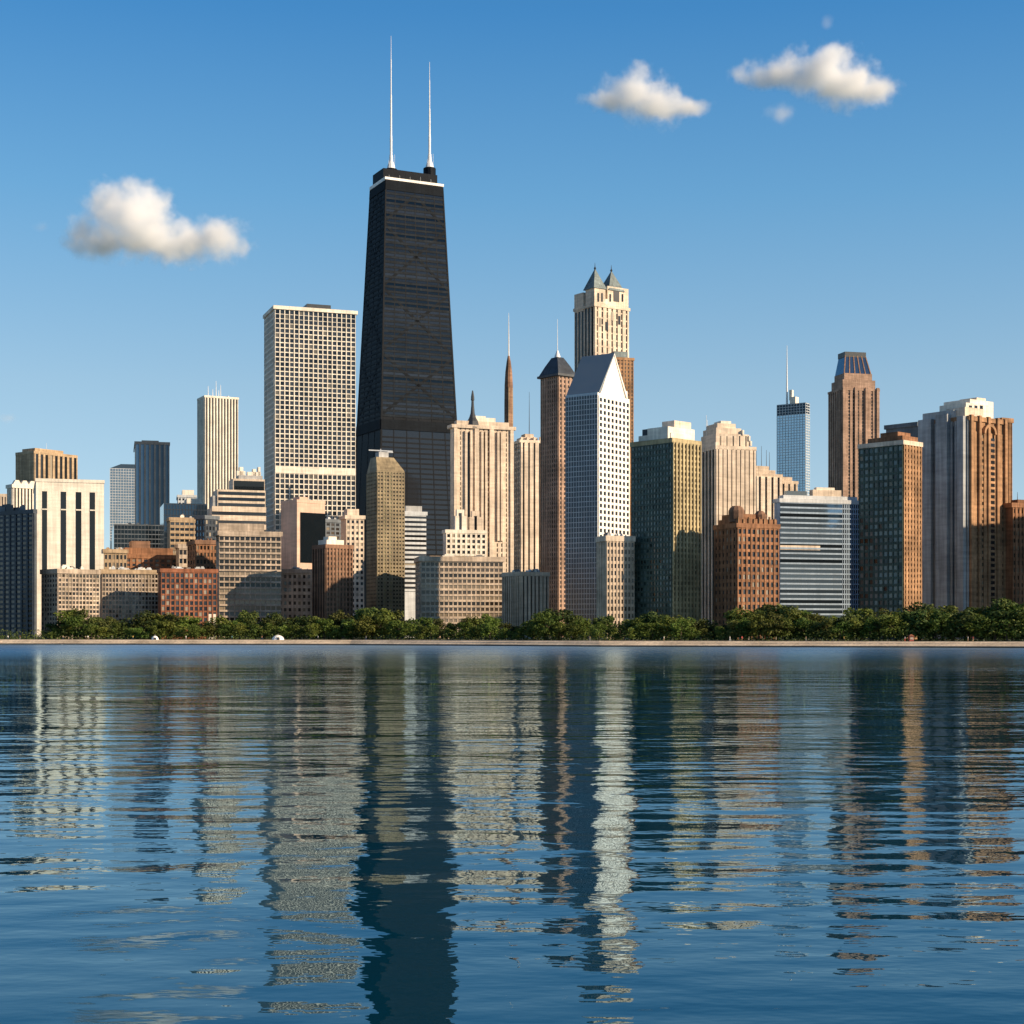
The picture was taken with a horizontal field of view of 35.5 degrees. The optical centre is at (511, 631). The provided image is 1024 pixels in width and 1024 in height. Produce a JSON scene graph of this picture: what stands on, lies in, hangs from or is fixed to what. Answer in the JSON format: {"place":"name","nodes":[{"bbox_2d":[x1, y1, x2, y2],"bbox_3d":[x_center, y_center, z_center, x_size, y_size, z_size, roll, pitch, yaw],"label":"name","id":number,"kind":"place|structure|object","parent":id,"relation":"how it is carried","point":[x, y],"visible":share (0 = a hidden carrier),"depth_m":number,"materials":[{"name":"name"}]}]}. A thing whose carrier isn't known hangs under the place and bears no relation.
{"place":"outdoors","nodes":[
{"label":"outdoors","id":0,"kind":"place"},
{"bbox_2d":[0,645,1023,1023],"bbox_3d":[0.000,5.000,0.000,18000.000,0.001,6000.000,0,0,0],"label":"lake water","id":1,"kind":"structure","parent":0,"point":[456,835],"depth_m":39.31,"materials":[{"name":"blue liquid"}]},
{"bbox_2d":[0,640,1023,646],"bbox_3d":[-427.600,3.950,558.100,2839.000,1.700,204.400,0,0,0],"label":"stone bank","id":2,"kind":"structure","parent":0,"point":[753,643],"depth_m":561.07,"materials":[{"name":"grey stone"}]},
{"bbox_2d":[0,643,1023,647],"bbox_3d":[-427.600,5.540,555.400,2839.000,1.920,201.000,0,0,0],"label":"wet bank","id":3,"kind":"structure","parent":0,"point":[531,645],"depth_m":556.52,"materials":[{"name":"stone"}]},
{"bbox_2d":[0,639,1023,641],"bbox_3d":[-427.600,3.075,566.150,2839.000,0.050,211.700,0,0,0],"label":"lakefront path","id":4,"kind":"structure","parent":0,"point":[551,640],"depth_m":548.15,"materials":[{"name":"concrete"}]},
{"bbox_2d":[0,0,1023,548],"label":"sky","id":5,"kind":"structure","parent":0,"point":[767,185],"materials":[{"name":"blue"}]},
{"bbox_2d":[38,637,1022,640],"bbox_3d":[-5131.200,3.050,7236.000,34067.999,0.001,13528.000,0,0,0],"label":"ground","id":6,"kind":"structure","parent":0,"point":[492,639],"depth_m":650.72,"materials":[{"name":"green plant"}]},
{"bbox_2d":[0,504,36,638],"bbox_3d":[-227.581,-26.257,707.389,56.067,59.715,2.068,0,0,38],"label":"apartment tower","id":7,"kind":"structure","parent":6,"relation":"on","point":[18,569],"depth_m":696.54,"materials":[{"name":"blue glass"}]},
{"bbox_2d":[6,480,34,509],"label":"hotel tower","id":8,"kind":"structure","parent":6,"relation":"on","point":[19,493],"depth_m":903.18,"materials":[{"name":"white stone"}]},
{"bbox_2d":[15,445,77,481],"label":"office tower","id":9,"kind":"structure","parent":6,"relation":"on","point":[32,464],"depth_m":1008.68,"materials":[{"name":"brown concrete"}]},
{"bbox_2d":[33,478,104,637],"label":"office block","id":10,"kind":"structure","parent":6,"relation":"on","point":[70,522],"depth_m":794.80,"materials":[{"name":"beige concrete"}]},
{"bbox_2d":[40,565,100,638],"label":"apartment block","id":11,"kind":"structure","parent":6,"relation":"on","point":[65,587],"depth_m":696.22,"materials":[{"name":"beige concrete"}]},
{"bbox_2d":[59,597,98,638],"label":"window","id":12,"kind":"structure","parent":11,"relation":"in","point":[97,598],"depth_m":699.25,"materials":[{"name":"grey glass"}]},
{"bbox_2d":[62,615,95,638],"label":"tree","id":13,"kind":"object","parent":6,"relation":"on","point":[76,620],"visible":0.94,"depth_m":657.14,"materials":[{"name":"green plant"}]},
{"bbox_2d":[103,547,128,568],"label":"apartment block","id":14,"kind":"structure","parent":6,"relation":"on","point":[116,557],"depth_m":801.61,"materials":[{"name":"beige concrete"}]},
{"bbox_2d":[110,464,133,548],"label":"glass tower","id":15,"kind":"structure","parent":6,"relation":"on","point":[121,493],"depth_m":1502.36,"materials":[{"name":"glass"}]},
{"bbox_2d":[99,566,157,638],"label":"apartment block","id":16,"kind":"structure","parent":6,"relation":"on","point":[125,593],"depth_m":716.11,"materials":[{"name":"beige concrete"}]},
{"bbox_2d":[103,597,157,638],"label":"window","id":17,"kind":"structure","parent":16,"relation":"in","point":[156,598],"depth_m":716.18,"materials":[{"name":"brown glass"}]},
{"bbox_2d":[112,523,159,548],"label":"office block","id":18,"kind":"structure","parent":6,"relation":"on","point":[123,535],"depth_m":1154.14,"materials":[{"name":"grey glass"}]},
{"bbox_2d":[122,610,156,636],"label":"tree","id":19,"kind":"object","parent":6,"relation":"on","point":[144,619],"visible":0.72,"depth_m":665.86,"materials":[{"name":"green plant"}]},
{"bbox_2d":[123,541,175,569],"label":"brick block","id":20,"kind":"structure","parent":6,"relation":"on","point":[143,554],"depth_m":838.06,"materials":[{"name":"brown brick"}]},
{"bbox_2d":[133,440,169,524],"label":"glass tower","id":21,"kind":"structure","parent":6,"relation":"on","point":[151,478],"depth_m":1403.25,"materials":[{"name":"blue glass"}]},
{"bbox_2d":[144,619,168,635],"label":"tree","id":22,"kind":"object","parent":6,"relation":"on","point":[152,627],"visible":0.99,"depth_m":649.76,"materials":[{"name":"green plant"}]},
{"bbox_2d":[174,542,186,568],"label":"apartment block","id":23,"kind":"structure","parent":6,"relation":"on","point":[181,554],"depth_m":820.48,"materials":[{"name":"beige concrete"}]},
{"bbox_2d":[166,514,195,554],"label":"apartment block","id":24,"kind":"structure","parent":6,"relation":"on","point":[181,529],"depth_m":931.97,"materials":[{"name":"beige brick"}]},
{"bbox_2d":[160,498,206,547],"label":"office block","id":25,"kind":"structure","parent":6,"relation":"on","point":[189,507],"depth_m":1014.50,"materials":[{"name":"blue glass"}]},
{"bbox_2d":[157,566,217,638],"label":"brick block","id":26,"kind":"structure","parent":6,"relation":"on","point":[188,591],"depth_m":699.06,"materials":[{"name":"red brick"}]},
{"bbox_2d":[173,615,201,634],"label":"tree","id":27,"kind":"object","parent":6,"relation":"on","point":[184,621],"visible":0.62,"depth_m":661.55,"materials":[{"name":"green plant"}]},
{"bbox_2d":[186,538,215,568],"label":"brick block","id":28,"kind":"structure","parent":6,"relation":"on","point":[200,552],"depth_m":792.41,"materials":[{"name":"brown brick"}]},
{"bbox_2d":[194,515,219,539],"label":"apartment block","id":29,"kind":"structure","parent":6,"relation":"on","point":[205,527],"depth_m":882.43,"materials":[{"name":"grey stone"}]},
{"bbox_2d":[197,385,238,508],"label":"office tower","id":30,"kind":"structure","parent":6,"relation":"on","point":[217,442],"depth_m":1708.02,"materials":[{"name":"white stone"}]},
{"bbox_2d":[202,615,235,637],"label":"tree","id":31,"kind":"object","parent":6,"relation":"on","point":[220,621],"visible":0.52,"depth_m":656.20,"materials":[{"name":"green plant"}]},
{"bbox_2d":[207,467,265,531],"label":"terraced block","id":32,"kind":"structure","parent":6,"relation":"on","point":[241,500],"depth_m":951.89,"materials":[{"name":"beige concrete"}]},
{"bbox_2d":[214,523,282,638],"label":"apartment block","id":33,"kind":"structure","parent":6,"relation":"on","point":[248,561],"depth_m":733.72,"materials":[{"name":"beige concrete"}]},
{"bbox_2d":[281,566,311,637],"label":"apartment block","id":34,"kind":"structure","parent":6,"relation":"on","point":[296,591],"depth_m":763.96,"materials":[{"name":"beige concrete"}]},
{"bbox_2d":[282,615,317,638],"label":"tree","id":35,"kind":"object","parent":6,"relation":"on","point":[299,620],"visible":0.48,"depth_m":652.23,"materials":[{"name":"green plant"}]},
{"bbox_2d":[280,492,325,568],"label":"concrete block","id":36,"kind":"structure","parent":6,"relation":"on","point":[303,524],"depth_m":854.91,"materials":[{"name":"beige concrete"}]},
{"bbox_2d":[263,304,357,531],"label":"gridded tower","id":37,"kind":"structure","parent":6,"relation":"on","point":[310,400],"depth_m":1009.13,"materials":[{"name":"beige concrete"}]},
{"bbox_2d":[276,338,354,529],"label":"window","id":38,"kind":"structure","parent":37,"relation":"in","point":[277,339],"depth_m":1008.75,"materials":[{"name":"black glass"}]},
{"bbox_2d":[313,619,333,639],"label":"tree","id":39,"kind":"object","parent":6,"relation":"on","point":[327,625],"visible":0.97,"depth_m":638.17,"materials":[{"name":"green plant"}]},
{"bbox_2d":[312,536,353,638],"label":"brick block","id":40,"kind":"structure","parent":6,"relation":"on","point":[332,574],"depth_m":715.88,"materials":[{"name":"brown brick"}]},
{"bbox_2d":[325,517,340,539],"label":"office block","id":41,"kind":"structure","parent":6,"relation":"on","point":[333,527],"depth_m":937.50,"materials":[{"name":"grey stone"}]},
{"bbox_2d":[326,609,352,639],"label":"tree","id":42,"kind":"object","parent":6,"relation":"on","point":[337,617],"visible":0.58,"depth_m":646.58,"materials":[{"name":"green plant"}]},
{"bbox_2d":[339,509,365,637],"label":"apartment block","id":43,"kind":"structure","parent":6,"relation":"on","point":[352,526],"depth_m":872.13,"materials":[{"name":"beige concrete"}]},
{"bbox_2d":[347,615,380,639],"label":"tree","id":44,"kind":"object","parent":6,"relation":"on","point":[364,626],"visible":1,"depth_m":626.46,"materials":[{"name":"green plant"}]},
{"bbox_2d":[368,612,393,639],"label":"tree","id":45,"kind":"object","parent":6,"relation":"on","point":[383,625],"visible":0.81,"depth_m":628.62,"materials":[{"name":"green plant"}]},
{"bbox_2d":[366,449,404,638],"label":"bronze tower","id":46,"kind":"structure","parent":6,"relation":"on","point":[385,531],"depth_m":743.31,"materials":[{"name":"brown concrete"}]},
{"bbox_2d":[385,620,406,637],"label":"tree","id":47,"kind":"object","parent":6,"relation":"on","point":[392,623],"visible":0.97,"depth_m":623.33,"materials":[{"name":"green plant"}]},
{"bbox_2d":[356,60,456,607],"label":"black tower","id":48,"kind":"structure","parent":6,"relation":"on","point":[406,412],"depth_m":1145.60,"materials":[{"name":"metal"}]},
{"bbox_2d":[405,506,427,636],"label":"apartment block","id":49,"kind":"structure","parent":6,"relation":"on","point":[415,531],"depth_m":902.03,"materials":[{"name":"grey concrete"}]},
{"bbox_2d":[414,554,504,638],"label":"apartment block","id":50,"kind":"structure","parent":6,"relation":"on","point":[450,588],"depth_m":717.93,"materials":[{"name":"beige concrete"}]},
{"bbox_2d":[442,509,486,555],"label":"deco block","id":51,"kind":"structure","parent":6,"relation":"on","point":[460,539],"depth_m":853.69,"materials":[{"name":"white stone"}]},
{"bbox_2d":[447,390,515,572],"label":"deco tower","id":52,"kind":"structure","parent":6,"relation":"on","point":[482,464],"depth_m":956.58,"materials":[{"name":"beige stone"}]},
{"bbox_2d":[477,617,502,638],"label":"tree","id":53,"kind":"object","parent":6,"relation":"on","point":[488,629],"visible":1,"depth_m":595.77,"materials":[{"name":"green plant"}]},
{"bbox_2d":[504,315,512,426],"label":"spire tower","id":54,"kind":"structure","parent":6,"relation":"on","point":[508,403],"depth_m":1247.51,"materials":[{"name":"stone"}]},
{"bbox_2d":[0,620,1023,640],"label":"undergrowth","id":55,"kind":"object","parent":6,"relation":"on","point":[930,638],"visible":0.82,"depth_m":577.83,"materials":[{"name":"green plant"}]},
{"bbox_2d":[502,569,549,638],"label":"apartment block","id":56,"kind":"structure","parent":6,"relation":"on","point":[525,595],"depth_m":683.84,"materials":[{"name":"beige stone"}]},
{"bbox_2d":[514,407,539,571],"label":"deco tower","id":57,"kind":"structure","parent":6,"relation":"on","point":[526,501],"depth_m":1051.90,"materials":[{"name":"beige stone"}]},
{"bbox_2d":[529,612,561,639],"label":"tree","id":58,"kind":"object","parent":6,"relation":"on","point":[541,620],"visible":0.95,"depth_m":580.23,"materials":[{"name":"green plant"}]},
{"bbox_2d":[537,319,574,636],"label":"mansard tower","id":59,"kind":"structure","parent":6,"relation":"on","point":[556,376],"depth_m":903.01,"materials":[{"name":"stone"}]},
{"bbox_2d":[542,608,574,639],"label":"tree","id":60,"kind":"object","parent":6,"relation":"on","point":[567,616],"visible":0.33,"depth_m":591.80,"materials":[{"name":"green plant"}]},
{"bbox_2d":[566,353,629,638],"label":"gabled tower","id":61,"kind":"structure","parent":6,"relation":"on","point":[597,453],"depth_m":747.06,"materials":[{"name":"white concrete"}]},
{"bbox_2d":[600,475,627,535],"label":"window","id":62,"kind":"structure","parent":61,"relation":"in","point":[615,475],"depth_m":753.31,"materials":[{"name":"black glass"}]},
{"bbox_2d":[573,266,629,371],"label":"twin peaked tower","id":63,"kind":"structure","parent":6,"relation":"on","point":[601,309],"depth_m":1158.71,"materials":[{"name":"beige stone"}]},
{"bbox_2d":[595,532,635,638],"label":"apartment block","id":64,"kind":"structure","parent":6,"relation":"on","point":[615,576],"depth_m":657.25,"materials":[{"name":"beige concrete"}]},
{"bbox_2d":[611,351,634,535],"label":"setback tower","id":65,"kind":"structure","parent":6,"relation":"on","point":[625,365],"depth_m":1141.56,"materials":[{"name":"orange brick"}]},
{"bbox_2d":[628,611,668,639],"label":"tree","id":66,"kind":"object","parent":6,"relation":"on","point":[653,618],"visible":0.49,"depth_m":574.59,"materials":[{"name":"green plant"}]},
{"bbox_2d":[654,616,676,640],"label":"tree","id":67,"kind":"object","parent":6,"relation":"on","point":[663,623],"visible":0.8,"depth_m":564.08,"materials":[{"name":"green plant"}]},
{"bbox_2d":[630,420,701,639],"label":"ochre tower","id":68,"kind":"structure","parent":6,"relation":"on","point":[666,494],"depth_m":656.73,"materials":[{"name":"yellow stone"}]},
{"bbox_2d":[632,468,670,638],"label":"window","id":69,"kind":"structure","parent":68,"relation":"in","point":[642,468],"depth_m":658.33,"materials":[{"name":"black glass"}]},
{"bbox_2d":[674,471,695,637],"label":"window","id":70,"kind":"structure","parent":68,"relation":"in","point":[674,471],"depth_m":654.00,"materials":[{"name":"brown glass"}]},
{"bbox_2d":[669,617,696,640],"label":"tree","id":71,"kind":"object","parent":6,"relation":"on","point":[678,629],"visible":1,"depth_m":557.54,"materials":[{"name":"green plant"}]},
{"bbox_2d":[690,618,717,640],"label":"tree","id":72,"kind":"object","parent":6,"relation":"on","point":[703,622],"visible":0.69,"depth_m":568.31,"materials":[{"name":"green plant"}]},
{"bbox_2d":[701,415,756,629],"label":"deco tower","id":73,"kind":"structure","parent":6,"relation":"on","point":[728,467],"depth_m":784.83,"materials":[{"name":"beige stone"}]},
{"bbox_2d":[723,607,755,636],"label":"tree","id":74,"kind":"object","parent":6,"relation":"on","point":[733,614],"visible":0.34,"depth_m":564.35,"materials":[{"name":"green plant"}]},
{"bbox_2d":[713,506,780,639],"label":"brick tower","id":75,"kind":"structure","parent":6,"relation":"on","point":[746,560],"depth_m":644.51,"materials":[{"name":"brown brick"}]},
{"bbox_2d":[716,575,777,639],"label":"window","id":76,"kind":"structure","parent":75,"relation":"in","point":[767,583],"depth_m":644.34,"materials":[{"name":"black glass"}]},
{"bbox_2d":[747,613,773,638],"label":"tree","id":77,"kind":"object","parent":6,"relation":"on","point":[756,618],"visible":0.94,"depth_m":547.75,"materials":[{"name":"green plant"}]},
{"bbox_2d":[756,446,782,519],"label":"deco tower","id":78,"kind":"structure","parent":6,"relation":"on","point":[768,485],"depth_m":1002.99,"materials":[{"name":"beige stone"}]},
{"bbox_2d":[756,611,788,640],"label":"tree","id":79,"kind":"object","parent":6,"relation":"on","point":[776,627],"visible":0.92,"depth_m":547.48,"materials":[{"name":"green plant"}]},
{"bbox_2d":[770,604,801,636],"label":"tree","id":80,"kind":"object","parent":6,"relation":"on","point":[785,611],"visible":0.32,"depth_m":559.12,"materials":[{"name":"green plant"}]},
{"bbox_2d":[775,617,802,640],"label":"tree","id":81,"kind":"object","parent":6,"relation":"on","point":[788,625],"visible":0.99,"depth_m":548.28,"materials":[{"name":"green plant"}]},
{"bbox_2d":[782,477,798,494],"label":"deco tower","id":82,"kind":"structure","parent":6,"relation":"on","point":[788,484],"depth_m":1022.53,"materials":[{"name":"beige stone"}]},
{"bbox_2d":[777,362,809,495],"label":"glass tower","id":83,"kind":"structure","parent":6,"relation":"on","point":[793,439],"depth_m":1908.89,"materials":[{"name":"blue glass"}]},
{"bbox_2d":[792,617,814,638],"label":"tree","id":84,"kind":"object","parent":6,"relation":"on","point":[801,624],"visible":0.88,"depth_m":549.73,"materials":[{"name":"green plant"}]},
{"bbox_2d":[773,487,858,637],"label":"glass block","id":85,"kind":"structure","parent":6,"relation":"on","point":[819,552],"depth_m":766.42,"materials":[{"name":"glass"}]},
{"bbox_2d":[814,618,835,638],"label":"tree","id":86,"kind":"object","parent":6,"relation":"on","point":[827,624],"visible":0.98,"depth_m":543.32,"materials":[{"name":"green plant"}]},
{"bbox_2d":[829,621,853,640],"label":"tree","id":87,"kind":"object","parent":6,"relation":"on","point":[839,628],"visible":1,"depth_m":541.60,"materials":[{"name":"green plant"}]},
{"bbox_2d":[828,352,879,499],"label":"crowned tower","id":88,"kind":"structure","parent":6,"relation":"on","point":[853,407],"depth_m":1505.11,"materials":[{"name":"stone"}]},
{"bbox_2d":[843,607,873,640],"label":"tree","id":89,"kind":"object","parent":6,"relation":"on","point":[863,612],"visible":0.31,"depth_m":560.42,"materials":[{"name":"green plant"}]},
{"bbox_2d":[858,616,880,640],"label":"tree","id":90,"kind":"object","parent":6,"relation":"on","point":[869,624],"visible":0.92,"depth_m":542.64,"materials":[{"name":"green plant"}]},
{"bbox_2d":[857,432,922,639],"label":"green tower","id":91,"kind":"structure","parent":6,"relation":"on","point":[890,521],"depth_m":645.92,"materials":[{"name":"orange brick"}]},
{"bbox_2d":[860,523,901,639],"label":"window","id":92,"kind":"structure","parent":91,"relation":"in","point":[880,525],"depth_m":647.65,"materials":[{"name":"black glass"}]},
{"bbox_2d":[877,614,911,640],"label":"tree","id":93,"kind":"object","parent":6,"relation":"on","point":[891,622],"visible":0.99,"depth_m":535.96,"materials":[{"name":"green plant"}]},
{"bbox_2d":[884,422,917,437],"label":"slab tower","id":94,"kind":"structure","parent":6,"relation":"on","point":[911,428],"depth_m":764.34,"materials":[{"name":"blue glass"}]},
{"bbox_2d":[889,610,922,637],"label":"tree","id":95,"kind":"object","parent":6,"relation":"on","point":[907,615],"visible":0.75,"depth_m":538.43,"materials":[{"name":"green plant"}]},
{"bbox_2d":[903,609,931,640],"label":"tree","id":96,"kind":"object","parent":6,"relation":"on","point":[918,629],"visible":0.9,"depth_m":536.00,"materials":[{"name":"green plant"}]},
{"bbox_2d":[916,608,955,639],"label":"tree","id":97,"kind":"object","parent":6,"relation":"on","point":[936,619],"visible":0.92,"depth_m":532.47,"materials":[{"name":"green plant"}]},
{"bbox_2d":[918,397,1007,638],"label":"corner tower","id":98,"kind":"structure","parent":6,"relation":"on","point":[964,470],"depth_m":686.50,"materials":[{"name":"beige brick"}]},
{"bbox_2d":[946,609,983,640],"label":"tree","id":99,"kind":"object","parent":6,"relation":"on","point":[965,617],"visible":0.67,"depth_m":529.74,"materials":[{"name":"green plant"}]},
{"bbox_2d":[962,614,995,640],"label":"tree","id":100,"kind":"object","parent":6,"relation":"on","point":[974,627],"visible":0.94,"depth_m":524.63,"materials":[{"name":"green plant"}]},
{"bbox_2d":[970,611,1011,640],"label":"tree","id":101,"kind":"object","parent":6,"relation":"on","point":[993,621],"visible":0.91,"depth_m":522.87,"materials":[{"name":"green plant"}]},
{"bbox_2d":[983,597,1016,640],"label":"tree","id":102,"kind":"object","parent":6,"relation":"on","point":[1002,603],"visible":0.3,"depth_m":537.04,"materials":[{"name":"green plant"}]},
{"bbox_2d":[979,609,1023,640],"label":"tree","id":103,"kind":"object","parent":6,"relation":"on","point":[1002,615],"visible":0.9,"depth_m":522.31,"materials":[{"name":"green plant"}]},
{"bbox_2d":[1000,417,1013,502],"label":"brick tower","id":104,"kind":"structure","parent":6,"relation":"on","point":[1010,421],"depth_m":701.90,"materials":[{"name":"brown brick"}]},
{"bbox_2d":[1003,492,1023,638],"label":"brick block","id":105,"kind":"structure","parent":6,"relation":"on","point":[1015,551],"depth_m":691.35,"materials":[{"name":"brick"}]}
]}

